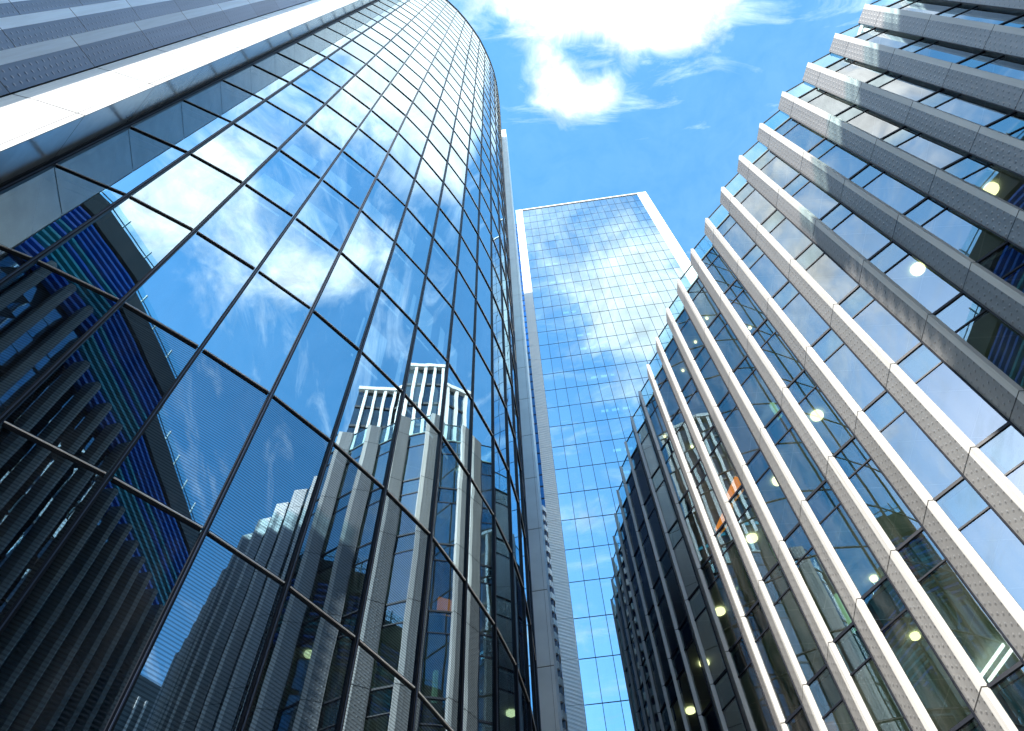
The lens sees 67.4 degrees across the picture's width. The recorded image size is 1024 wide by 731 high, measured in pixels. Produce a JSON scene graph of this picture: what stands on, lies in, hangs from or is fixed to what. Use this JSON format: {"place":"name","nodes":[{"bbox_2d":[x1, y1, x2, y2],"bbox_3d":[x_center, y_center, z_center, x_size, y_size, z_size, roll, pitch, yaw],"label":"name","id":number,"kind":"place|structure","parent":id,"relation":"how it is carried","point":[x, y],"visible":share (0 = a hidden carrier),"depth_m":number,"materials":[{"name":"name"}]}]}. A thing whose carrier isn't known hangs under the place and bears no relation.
{"place":"outdoors","nodes":[
{"label":"outdoors","id":0,"kind":"place"},
{"bbox_2d":[0,0,310,97],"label":"finned tower","id":1,"kind":"structure","parent":0,"point":[42,42],"depth_m":21.51,"materials":[{"name":"grey metal"}]},
{"bbox_2d":[515,192,697,730],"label":"glass office tower","id":2,"kind":"structure","parent":0,"point":[599,277],"depth_m":90.86,"materials":[{"name":"white metal"}]},
{"bbox_2d":[569,581,588,618],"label":"window","id":3,"kind":"structure","parent":2,"relation":"in","point":[577,592],"depth_m":61.04,"materials":[{"name":"blue glass"}]},
{"bbox_2d":[574,617,594,658],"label":"window","id":4,"kind":"structure","parent":2,"relation":"in","point":[585,648],"depth_m":57.66,"materials":[{"name":"blue glass"}]},
{"bbox_2d":[579,658,601,704],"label":"window","id":5,"kind":"structure","parent":2,"relation":"in","point":[588,668],"depth_m":54.29,"materials":[{"name":"blue glass"}]},
{"bbox_2d":[584,579,604,615],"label":"window","id":6,"kind":"structure","parent":2,"relation":"in","point":[593,592],"depth_m":60.99,"materials":[{"name":"blue glass"}]},
{"bbox_2d":[584,704,605,730],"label":"window","id":7,"kind":"structure","parent":2,"relation":"in","point":[595,720],"depth_m":51.74,"materials":[{"name":"blue glass"}]},
{"bbox_2d":[590,615,611,656],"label":"window","id":8,"kind":"structure","parent":2,"relation":"in","point":[600,633],"depth_m":57.62,"materials":[{"name":"blue glass"}]},
{"bbox_2d":[522,194,690,581],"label":"windows","id":9,"kind":"structure","parent":2,"relation":"in","point":[588,559],"depth_m":99.08,"materials":[{"name":"blue glass"}]},
{"bbox_2d":[596,656,619,701],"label":"window","id":10,"kind":"structure","parent":2,"relation":"in","point":[605,665],"depth_m":54.24,"materials":[{"name":"blue glass"}]},
{"bbox_2d":[603,701,625,730],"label":"window","id":11,"kind":"structure","parent":2,"relation":"in","point":[614,719],"depth_m":51.61,"materials":[{"name":"blue glass"}]},
{"bbox_2d":[448,0,898,260],"label":"sky","id":12,"kind":"structure","parent":0,"point":[662,99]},
{"label":"plaza paving","id":13,"kind":"structure","parent":0,"visible":0},
{"bbox_2d":[0,0,562,730],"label":"curved glass tower","id":14,"kind":"structure","parent":13,"relation":"on","point":[268,456],"depth_m":16.05,"materials":[{"name":"black metal"}]},
{"bbox_2d":[0,166,122,256],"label":"window","id":15,"kind":"structure","parent":14,"relation":"in","point":[35,213],"depth_m":14.67,"materials":[{"name":"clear glass"}]},
{"bbox_2d":[40,197,191,300],"bbox_3d":[-7.571,-2.380,15.016,1.500,3.850,0.004,28,-66,-16],"label":"window","id":16,"kind":"structure","parent":14,"relation":"in","point":[113,253],"depth_m":14.76,"materials":[{"name":"blue glass"}]},
{"bbox_2d":[59,128,185,192],"bbox_3d":[-8.999,-4.857,18.008,1.541,3.850,0.001,23,-64,-13],"label":"window","id":17,"kind":"structure","parent":14,"relation":"in","point":[126,159],"depth_m":17.82,"materials":[{"name":"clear glass"}]},
{"bbox_2d":[133,101,229,150],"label":"window","id":18,"kind":"structure","parent":14,"relation":"in","point":[184,125],"depth_m":21.23,"materials":[{"name":"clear glass"}]},
{"bbox_2d":[131,154,240,228],"bbox_3d":[-7.673,-4.227,18.392,1.500,3.850,0.004,28,-66,-16],"label":"window","id":19,"kind":"structure","parent":14,"relation":"in","point":[192,188],"depth_m":18.20,"materials":[{"name":"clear glass"}]},
{"bbox_2d":[126,232,254,346],"bbox_3d":[-6.336,-1.635,15.461,1.523,3.850,0.005,34,-67,-18],"label":"window","id":20,"kind":"structure","parent":14,"relation":"in","point":[190,292],"depth_m":15.22,"materials":[{"name":"blue glass"}]},
{"bbox_2d":[185,80,262,120],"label":"window","id":21,"kind":"structure","parent":14,"relation":"in","point":[222,98],"depth_m":24.65,"materials":[{"name":"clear glass"}]},
{"bbox_2d":[193,124,275,181],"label":"window","id":22,"kind":"structure","parent":14,"relation":"in","point":[235,151],"depth_m":21.63,"materials":[{"name":"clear glass"}]},
{"bbox_2d":[197,185,292,267],"bbox_3d":[-6.436,-3.485,18.836,1.523,3.850,0.001,34,-67,-18],"label":"window","id":23,"kind":"structure","parent":14,"relation":"in","point":[247,225],"depth_m":18.64,"materials":[{"name":"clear glass"}]},
{"bbox_2d":[224,65,287,98],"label":"window","id":24,"kind":"structure","parent":14,"relation":"in","point":[253,79],"depth_m":28.05,"materials":[{"name":"clear glass"}]},
{"bbox_2d":[203,272,310,392],"bbox_3d":[-5.170,-0.805,15.951,1.503,3.850,0.001,37,-68,-20],"label":"window","id":25,"kind":"structure","parent":14,"relation":"in","point":[259,332],"depth_m":15.71,"materials":[{"name":"blue glass"}]},
{"bbox_2d":[236,101,302,146],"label":"window","id":26,"kind":"structure","parent":14,"relation":"in","point":[268,122],"depth_m":25.04,"materials":[{"name":"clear glass"}]},
{"bbox_2d":[255,53,308,81],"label":"window","id":27,"kind":"structure","parent":14,"relation":"in","point":[277,64],"depth_m":31.46,"materials":[{"name":"clear glass"}]},
{"bbox_2d":[245,151,319,215],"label":"window","id":28,"kind":"structure","parent":14,"relation":"in","point":[284,181],"depth_m":22.07,"materials":[{"name":"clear glass"}]},
{"bbox_2d":[268,84,323,121],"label":"window","id":29,"kind":"structure","parent":14,"relation":"in","point":[291,99],"depth_m":28.44,"materials":[{"name":"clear glass"}]},
{"bbox_2d":[258,218,338,306],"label":"window","id":30,"kind":"structure","parent":14,"relation":"in","point":[301,261],"depth_m":19.16,"materials":[{"name":"clear glass"}]},
{"bbox_2d":[279,43,324,66],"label":"window","id":31,"kind":"structure","parent":14,"relation":"in","point":[297,52],"depth_m":34.85,"materials":[{"name":"blue glass"}]},
{"bbox_2d":[281,125,340,177],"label":"window","id":32,"kind":"structure","parent":14,"relation":"in","point":[308,147],"depth_m":25.48,"materials":[{"name":"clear glass"}]},
{"bbox_2d":[273,312,358,437],"bbox_3d":[-4.102,0.103,16.480,0.005,3.850,1.498,-39,-67,18],"label":"window","id":33,"kind":"structure","parent":14,"relation":"in","point":[314,383],"depth_m":16.26,"materials":[{"name":"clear glass"}]},
{"bbox_2d":[291,70,340,101],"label":"window","id":34,"kind":"structure","parent":14,"relation":"in","point":[311,82],"depth_m":31.84,"materials":[{"name":"blue glass"}]},
{"bbox_2d":[299,35,338,55],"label":"window","id":35,"kind":"structure","parent":14,"relation":"in","point":[313,42],"depth_m":38.24,"materials":[{"name":"blue glass"}]},
{"bbox_2d":[296,180,358,249],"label":"window","id":36,"kind":"structure","parent":14,"relation":"in","point":[327,212],"depth_m":22.54,"materials":[{"name":"blue glass"}]},
{"bbox_2d":[307,105,356,148],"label":"window","id":37,"kind":"structure","parent":14,"relation":"in","point":[327,122],"depth_m":28.88,"materials":[{"name":"blue glass"}]},
{"bbox_2d":[311,58,353,86],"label":"window","id":38,"kind":"structure","parent":14,"relation":"in","point":[329,69],"depth_m":35.24,"materials":[{"name":"blue glass"}]},
{"bbox_2d":[315,253,378,347],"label":"window","id":39,"kind":"structure","parent":14,"relation":"in","point":[347,300],"depth_m":19.68,"materials":[{"name":"blue glass"}]},
{"bbox_2d":[329,49,364,73],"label":"window","id":40,"kind":"structure","parent":14,"relation":"in","point":[343,58],"depth_m":38.61,"materials":[{"name":"blue glass"}]},
{"bbox_2d":[326,89,369,126],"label":"window","id":41,"kind":"structure","parent":14,"relation":"in","point":[343,102],"depth_m":32.26,"materials":[{"name":"blue glass"}]},
{"bbox_2d":[323,152,374,208],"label":"window","id":42,"kind":"structure","parent":14,"relation":"in","point":[346,175],"depth_m":25.99,"materials":[{"name":"blue glass"}]},
{"bbox_2d":[344,76,379,108],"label":"window","id":43,"kind":"structure","parent":14,"relation":"in","point":[358,88],"depth_m":35.67,"materials":[{"name":"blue glass"}]},
{"bbox_2d":[344,129,386,175],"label":"window","id":44,"kind":"structure","parent":14,"relation":"in","point":[363,149],"depth_m":29.37,"materials":[{"name":"blue glass"}]},
{"bbox_2d":[342,211,393,284],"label":"window","id":45,"kind":"structure","parent":14,"relation":"in","point":[367,245],"depth_m":23.10,"materials":[{"name":"blue glass"}]},
{"bbox_2d":[335,354,401,485],"bbox_3d":[-3.121,1.093,17.052,0.001,3.850,1.517,-35,-66,16],"label":"window","id":46,"kind":"structure","parent":14,"relation":"in","point":[366,429],"depth_m":16.84,"materials":[{"name":"blue glass"}]},
{"bbox_2d":[357,65,389,93],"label":"window","id":47,"kind":"structure","parent":14,"relation":"in","point":[371,77],"depth_m":39.07,"materials":[{"name":"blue glass"}]},
{"bbox_2d":[359,111,396,151],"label":"window","id":48,"kind":"structure","parent":14,"relation":"in","point":[373,125],"depth_m":32.75,"materials":[{"name":"blue glass"}]},
{"bbox_2d":[362,180,404,239],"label":"window","id":49,"kind":"structure","parent":14,"relation":"in","point":[381,205],"depth_m":26.51,"materials":[{"name":"blue glass"}]},
{"bbox_2d":[363,291,414,388],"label":"window","id":50,"kind":"structure","parent":14,"relation":"in","point":[388,342],"depth_m":20.27,"materials":[{"name":"blue glass"}]},
{"bbox_2d":[373,96,404,130],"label":"window","id":51,"kind":"structure","parent":14,"relation":"in","point":[383,108],"depth_m":36.17,"materials":[{"name":"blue glass"}]},
{"bbox_2d":[378,155,413,204],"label":"window","id":52,"kind":"structure","parent":14,"relation":"in","point":[392,174],"depth_m":29.90,"materials":[{"name":"blue glass"}]},
{"bbox_2d":[382,84,411,113],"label":"window","id":53,"kind":"structure","parent":14,"relation":"in","point":[392,93],"depth_m":39.57,"materials":[{"name":"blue glass"}]},
{"bbox_2d":[382,244,424,322],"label":"window","id":54,"kind":"structure","parent":14,"relation":"in","point":[403,282],"depth_m":23.68,"materials":[{"name":"blue glass"}]},
{"bbox_2d":[390,134,420,176],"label":"window","id":55,"kind":"structure","parent":14,"relation":"in","point":[401,150],"depth_m":33.28,"materials":[{"name":"blue glass"}]},
{"bbox_2d":[387,397,438,530],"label":"window","id":56,"kind":"structure","parent":14,"relation":"in","point":[412,475],"depth_m":17.45,"materials":[{"name":"blue glass"}]},
{"bbox_2d":[399,117,426,154],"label":"window","id":57,"kind":"structure","parent":14,"relation":"in","point":[409,131],"depth_m":36.71,"materials":[{"name":"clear glass"}]},
{"bbox_2d":[397,209,431,272],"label":"window","id":58,"kind":"structure","parent":14,"relation":"in","point":[413,238],"depth_m":27.08,"materials":[{"name":"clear glass"}]},
{"bbox_2d":[407,103,431,136],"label":"window","id":59,"kind":"structure","parent":14,"relation":"in","point":[415,114],"depth_m":40.09,"materials":[{"name":"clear glass"}]},
{"bbox_2d":[407,181,437,234],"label":"window","id":60,"kind":"structure","parent":14,"relation":"in","point":[421,205],"depth_m":30.49,"materials":[{"name":"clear glass"}]},
{"bbox_2d":[406,328,446,429],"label":"window","id":61,"kind":"structure","parent":14,"relation":"in","point":[426,379],"depth_m":20.88,"materials":[{"name":"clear glass"}]},
{"bbox_2d":[416,159,442,203],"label":"window","id":62,"kind":"structure","parent":14,"relation":"in","point":[428,179],"depth_m":33.90,"materials":[{"name":"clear glass"}]},
{"bbox_2d":[329,0,538,730],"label":"windows","id":63,"kind":"structure","parent":14,"relation":"in","point":[400,82],"depth_m":51.96,"materials":[{"name":"blue glass"}]},
{"bbox_2d":[418,279,451,358],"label":"window","id":64,"kind":"structure","parent":14,"relation":"in","point":[435,314],"depth_m":24.29,"materials":[{"name":"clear glass"}]},
{"bbox_2d":[423,140,446,179],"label":"window","id":65,"kind":"structure","parent":14,"relation":"in","point":[432,156],"depth_m":37.29,"materials":[{"name":"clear glass"}]},
{"bbox_2d":[427,240,455,304],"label":"window","id":66,"kind":"structure","parent":14,"relation":"in","point":[441,271],"depth_m":27.69,"materials":[{"name":"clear glass"}]},
{"bbox_2d":[429,541,463,663],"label":"window","id":67,"kind":"structure","parent":14,"relation":"in","point":[449,586],"depth_m":15.85,"materials":[{"name":"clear glass"}]},
{"bbox_2d":[434,210,459,263],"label":"window","id":68,"kind":"structure","parent":14,"relation":"in","point":[446,235],"depth_m":31.11,"materials":[{"name":"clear glass"}]},
{"bbox_2d":[433,438,467,577],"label":"window","id":69,"kind":"structure","parent":14,"relation":"in","point":[450,522],"depth_m":18.11,"materials":[{"name":"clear glass"}]},
{"bbox_2d":[440,184,461,231],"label":"window","id":70,"kind":"structure","parent":14,"relation":"in","point":[451,207],"depth_m":34.49,"materials":[{"name":"blue glass"}]},
{"bbox_2d":[445,164,464,205],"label":"window","id":71,"kind":"structure","parent":14,"relation":"in","point":[454,183],"depth_m":37.90,"materials":[{"name":"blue glass"}]},
{"bbox_2d":[443,366,470,471],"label":"window","id":72,"kind":"structure","parent":14,"relation":"in","point":[457,416],"depth_m":21.54,"materials":[{"name":"blue glass"}]},
{"bbox_2d":[449,312,473,396],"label":"window","id":73,"kind":"structure","parent":14,"relation":"in","point":[462,346],"depth_m":24.96,"materials":[{"name":"blue glass"}]},
{"bbox_2d":[454,271,474,339],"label":"window","id":74,"kind":"structure","parent":14,"relation":"in","point":[464,300],"depth_m":28.36,"materials":[{"name":"blue glass"}]},
{"bbox_2d":[458,237,476,295],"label":"window","id":75,"kind":"structure","parent":14,"relation":"in","point":[467,264],"depth_m":31.74,"materials":[{"name":"blue glass"}]},
{"bbox_2d":[462,211,477,260],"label":"window","id":76,"kind":"structure","parent":14,"relation":"in","point":[469,234],"depth_m":35.16,"materials":[{"name":"blue glass"}]},
{"bbox_2d":[463,588,493,730],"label":"window","id":77,"kind":"structure","parent":14,"relation":"in","point":[478,712],"depth_m":15.71,"materials":[{"name":"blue glass"}]},
{"bbox_2d":[468,481,493,620],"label":"window","id":78,"kind":"structure","parent":14,"relation":"in","point":[480,562],"depth_m":18.79,"materials":[{"name":"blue glass"}]},
{"bbox_2d":[471,406,492,510],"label":"window","id":79,"kind":"structure","parent":14,"relation":"in","point":[482,450],"depth_m":22.22,"materials":[{"name":"blue glass"}]},
{"bbox_2d":[474,349,491,431],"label":"window","id":80,"kind":"structure","parent":14,"relation":"in","point":[483,378],"depth_m":25.64,"materials":[{"name":"blue glass"}]},
{"bbox_2d":[476,303,491,372],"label":"window","id":81,"kind":"structure","parent":14,"relation":"in","point":[483,330],"depth_m":29.05,"materials":[{"name":"blue glass"}]},
{"bbox_2d":[477,267,491,326],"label":"window","id":82,"kind":"structure","parent":14,"relation":"in","point":[483,292],"depth_m":32.42,"materials":[{"name":"blue glass"}]},
{"bbox_2d":[493,334,505,404],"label":"window","id":83,"kind":"structure","parent":14,"relation":"in","point":[499,376],"depth_m":29.78,"materials":[{"name":"blue glass"}]},
{"bbox_2d":[494,383,507,465],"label":"window","id":84,"kind":"structure","parent":14,"relation":"in","point":[500,431],"depth_m":26.33,"materials":[{"name":"blue glass"}]},
{"bbox_2d":[495,444,510,547],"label":"window","id":85,"kind":"structure","parent":14,"relation":"in","point":[502,515],"depth_m":22.90,"materials":[{"name":"blue glass"}]},
{"bbox_2d":[495,521,514,659],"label":"window","id":86,"kind":"structure","parent":14,"relation":"in","point":[504,599],"depth_m":19.48,"materials":[{"name":"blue glass"}]},
{"bbox_2d":[497,633,517,730],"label":"window","id":87,"kind":"structure","parent":14,"relation":"in","point":[506,677],"depth_m":16.91,"materials":[{"name":"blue glass"}]},
{"bbox_2d":[510,479,521,579],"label":"window","id":88,"kind":"structure","parent":14,"relation":"in","point":[514,504],"depth_m":23.64,"materials":[{"name":"blue glass"}]},
{"bbox_2d":[514,564,527,693],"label":"window","id":89,"kind":"structure","parent":14,"relation":"in","point":[521,651],"depth_m":20.21,"materials":[{"name":"blue glass"}]},
{"bbox_2d":[542,505,567,730],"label":"balcony block","id":90,"kind":"structure","parent":13,"relation":"on","point":[559,672],"depth_m":44.95,"materials":[{"name":"white metal"}]},
{"bbox_2d":[610,0,1023,730],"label":"finned office building","id":91,"kind":"structure","parent":13,"relation":"on","point":[822,516],"depth_m":23.69,"materials":[{"name":"metal"}]},
{"bbox_2d":[763,564,789,603],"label":"window","id":92,"kind":"structure","parent":91,"relation":"in","point":[776,584],"depth_m":23.34,"materials":[{"name":"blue glass"}]},
{"bbox_2d":[784,525,811,563],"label":"window","id":93,"kind":"structure","parent":91,"relation":"in","point":[797,543],"depth_m":22.59,"materials":[{"name":"blue glass"}]},
{"bbox_2d":[616,0,1023,730],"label":"windows","id":94,"kind":"structure","parent":91,"relation":"in","point":[756,620],"depth_m":28.64,"materials":[{"name":"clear glass"}]},
{"bbox_2d":[807,482,838,522],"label":"window","id":95,"kind":"structure","parent":91,"relation":"in","point":[824,500],"depth_m":21.85,"materials":[{"name":"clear glass"}]},
{"bbox_2d":[809,668,841,716],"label":"window","id":96,"kind":"structure","parent":91,"relation":"in","point":[825,693],"depth_m":19.96,"materials":[{"name":"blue glass"}]},
{"bbox_2d":[834,438,869,476],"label":"window","id":97,"kind":"structure","parent":91,"relation":"in","point":[853,455],"depth_m":21.13,"materials":[{"name":"blue glass"}]},
{"bbox_2d":[835,625,870,673],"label":"window","id":98,"kind":"structure","parent":91,"relation":"in","point":[850,646],"depth_m":19.22,"materials":[{"name":"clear glass"}]},
{"bbox_2d":[839,287,872,317],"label":"window","id":99,"kind":"structure","parent":91,"relation":"in","point":[859,298],"depth_m":23.12,"materials":[{"name":"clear glass"}]},
{"bbox_2d":[863,579,904,629],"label":"window","id":100,"kind":"structure","parent":91,"relation":"in","point":[883,603],"depth_m":18.48,"materials":[{"name":"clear glass"}]},
{"bbox_2d":[864,392,904,430],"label":"window","id":101,"kind":"structure","parent":91,"relation":"in","point":[885,409],"depth_m":20.42,"materials":[{"name":"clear glass"}]},
{"bbox_2d":[870,242,907,272],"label":"window","id":102,"kind":"structure","parent":91,"relation":"in","point":[892,253],"depth_m":22.45,"materials":[{"name":"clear glass"}]},
{"bbox_2d":[897,344,940,382],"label":"window","id":103,"kind":"structure","parent":91,"relation":"in","point":[921,360],"depth_m":19.73,"materials":[{"name":"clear glass"}]},
{"bbox_2d":[898,530,943,580],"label":"window","id":104,"kind":"structure","parent":91,"relation":"in","point":[920,555],"depth_m":17.75,"materials":[{"name":"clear glass"}]},
{"bbox_2d":[905,197,946,224],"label":"window","id":105,"kind":"structure","parent":91,"relation":"in","point":[930,207],"depth_m":21.80,"materials":[{"name":"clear glass"}]},
{"bbox_2d":[935,294,984,330],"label":"window","id":106,"kind":"structure","parent":91,"relation":"in","point":[963,309],"depth_m":19.07,"materials":[{"name":"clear glass"}]},
{"bbox_2d":[936,479,987,528],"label":"window","id":107,"kind":"structure","parent":91,"relation":"in","point":[961,503],"depth_m":17.04,"materials":[{"name":"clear glass"}]},
{"bbox_2d":[944,155,989,177],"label":"window","id":108,"kind":"structure","parent":91,"relation":"in","point":[970,164],"depth_m":21.22,"materials":[{"name":"blue glass"}]},
{"bbox_2d":[979,425,1023,473],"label":"window","id":109,"kind":"structure","parent":91,"relation":"in","point":[1005,450],"depth_m":16.40,"materials":[{"name":"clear glass"}]},
{"bbox_2d":[979,242,1023,277],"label":"window","id":110,"kind":"structure","parent":91,"relation":"in","point":[1008,257],"depth_m":18.44,"materials":[{"name":"blue glass"}]},
{"bbox_2d":[988,112,1023,133],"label":"window","id":111,"kind":"structure","parent":91,"relation":"in","point":[1007,125],"depth_m":20.76,"materials":[{"name":"blue glass"}]},
{"bbox_2d":[990,665,1023,730],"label":"window","id":112,"kind":"structure","parent":91,"relation":"in","point":[1009,692],"depth_m":14.56,"materials":[{"name":"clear glass"}]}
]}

